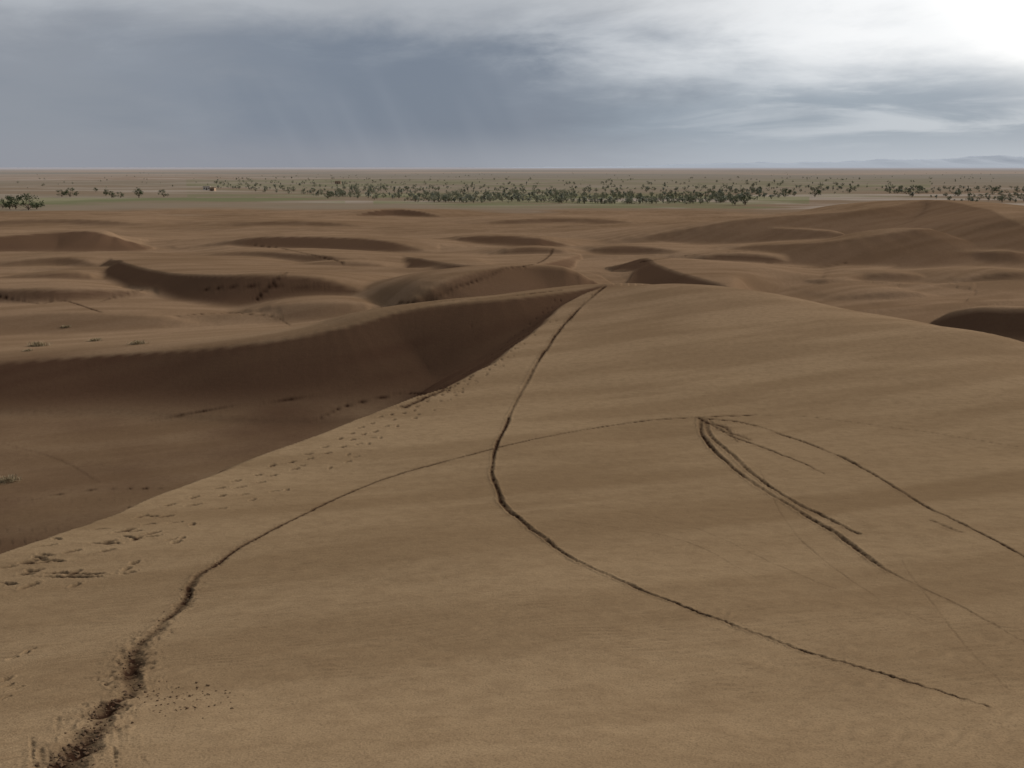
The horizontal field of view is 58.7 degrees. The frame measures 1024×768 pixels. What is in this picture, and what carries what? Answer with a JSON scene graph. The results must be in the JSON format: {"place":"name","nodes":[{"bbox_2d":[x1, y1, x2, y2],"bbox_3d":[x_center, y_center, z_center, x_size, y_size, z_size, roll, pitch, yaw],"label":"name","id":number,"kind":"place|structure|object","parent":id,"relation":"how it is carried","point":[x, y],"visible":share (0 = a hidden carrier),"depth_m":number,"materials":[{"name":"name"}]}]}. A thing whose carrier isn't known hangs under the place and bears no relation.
{"place":"outdoors","nodes":[
{"label":"outdoors","id":0,"kind":"place"},
{"bbox_2d":[0,167,1023,767],"bbox_3d":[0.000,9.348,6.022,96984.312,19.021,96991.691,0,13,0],"label":"sand dunes","id":1,"kind":"structure","parent":0,"point":[476,483],"depth_m":24.54,"materials":[{"name":"brown sand"}]},
{"bbox_2d":[0,195,14,208],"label":"tamarisk tree","id":2,"kind":"object","parent":1,"relation":"on","point":[7,197],"visible":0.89,"depth_m":433.71,"materials":[{"name":"green plant"}]},
{"bbox_2d":[0,473,20,483],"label":"dry shrub","id":3,"kind":"object","parent":1,"relation":"on","point":[9,478],"visible":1,"depth_m":46.04,"materials":[{"name":"brown plant"}]},
{"bbox_2d":[7,197,22,208],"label":"tamarisk tree","id":4,"kind":"object","parent":1,"relation":"on","point":[10,201],"visible":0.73,"depth_m":433.49,"materials":[{"name":"green plant"}]},
{"bbox_2d":[13,193,40,209],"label":"tamarisk tree","id":5,"kind":"object","parent":1,"relation":"on","point":[32,205],"visible":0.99,"depth_m":423.43,"materials":[{"name":"green plant"}]},
{"bbox_2d":[26,195,44,208],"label":"tamarisk tree","id":6,"kind":"object","parent":1,"relation":"on","point":[37,204],"visible":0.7,"depth_m":432.80,"materials":[{"name":"green plant"}]},
{"bbox_2d":[27,340,50,346],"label":"dry shrub","id":7,"kind":"object","parent":1,"relation":"on","point":[36,344],"visible":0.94,"depth_m":73.27,"materials":[{"name":"brown plant"}]},
{"bbox_2d":[64,188,74,195],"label":"tamarisk tree","id":8,"kind":"object","parent":1,"relation":"on","point":[66,191],"visible":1,"depth_m":622.12,"materials":[{"name":"green plant"}]},
{"bbox_2d":[86,338,101,340],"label":"dry shrub","id":9,"kind":"object","parent":1,"relation":"on","point":[96,339],"visible":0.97,"depth_m":76.28,"materials":[{"name":"brown plant"}]},
{"bbox_2d":[125,339,148,344],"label":"dry shrub","id":10,"kind":"object","parent":1,"relation":"on","point":[137,342],"visible":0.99,"depth_m":70.50,"materials":[{"name":"brown plant"}]},
{"bbox_2d":[132,187,142,196],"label":"tamarisk tree","id":11,"kind":"object","parent":1,"relation":"on","point":[139,194],"visible":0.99,"depth_m":602.55,"materials":[{"name":"green plant"}]},
{"bbox_2d":[35,560,243,767],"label":"sand clods","id":12,"kind":"object","parent":1,"relation":"on","point":[63,758],"visible":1,"depth_m":6.58,"materials":[{"name":"brown sand"}]},
{"bbox_2d":[16,172,1015,189],"bbox_3d":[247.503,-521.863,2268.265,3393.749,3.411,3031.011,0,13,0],"label":"distant bushes","id":13,"kind":"object","parent":1,"relation":"on","point":[573,173],"visible":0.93,"depth_m":1190.48,"materials":[{"name":"green plant"}]},
{"bbox_2d":[215,175,860,203],"bbox_3d":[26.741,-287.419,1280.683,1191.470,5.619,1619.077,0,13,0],"label":"oasis trees","id":14,"kind":"object","parent":1,"relation":"on","point":[559,197],"visible":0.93,"depth_m":625.45,"materials":[{"name":"green plant"}]},
{"bbox_2d":[730,196,738,204],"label":"tamarisk tree","id":15,"kind":"object","parent":1,"relation":"on","point":[735,201],"visible":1,"depth_m":478.62,"materials":[{"name":"green plant"}]},
{"bbox_2d":[740,195,750,204],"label":"tamarisk tree","id":16,"kind":"object","parent":1,"relation":"on","point":[743,199],"visible":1,"depth_m":478.96,"materials":[{"name":"green plant"}]},
{"bbox_2d":[808,187,820,195],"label":"tamarisk tree","id":17,"kind":"object","parent":1,"relation":"on","point":[819,192],"visible":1,"depth_m":623.00,"materials":[{"name":"green plant"}]},
{"bbox_2d":[884,184,1023,202],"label":"roadside trees","id":18,"kind":"object","parent":1,"relation":"on","point":[958,193],"visible":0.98,"depth_m":703.25,"materials":[{"name":"green plant"}]},
{"bbox_2d":[0,0,1023,166],"label":"sky","id":19,"kind":"structure","parent":0,"point":[84,83],"materials":[{"name":"grey"}]},
{"bbox_2d":[503,155,1023,167],"bbox_3d":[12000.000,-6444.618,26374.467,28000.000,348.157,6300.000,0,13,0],"label":"mountain range","id":20,"kind":"structure","parent":0,"point":[1000,161],"depth_m":24665.33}
]}

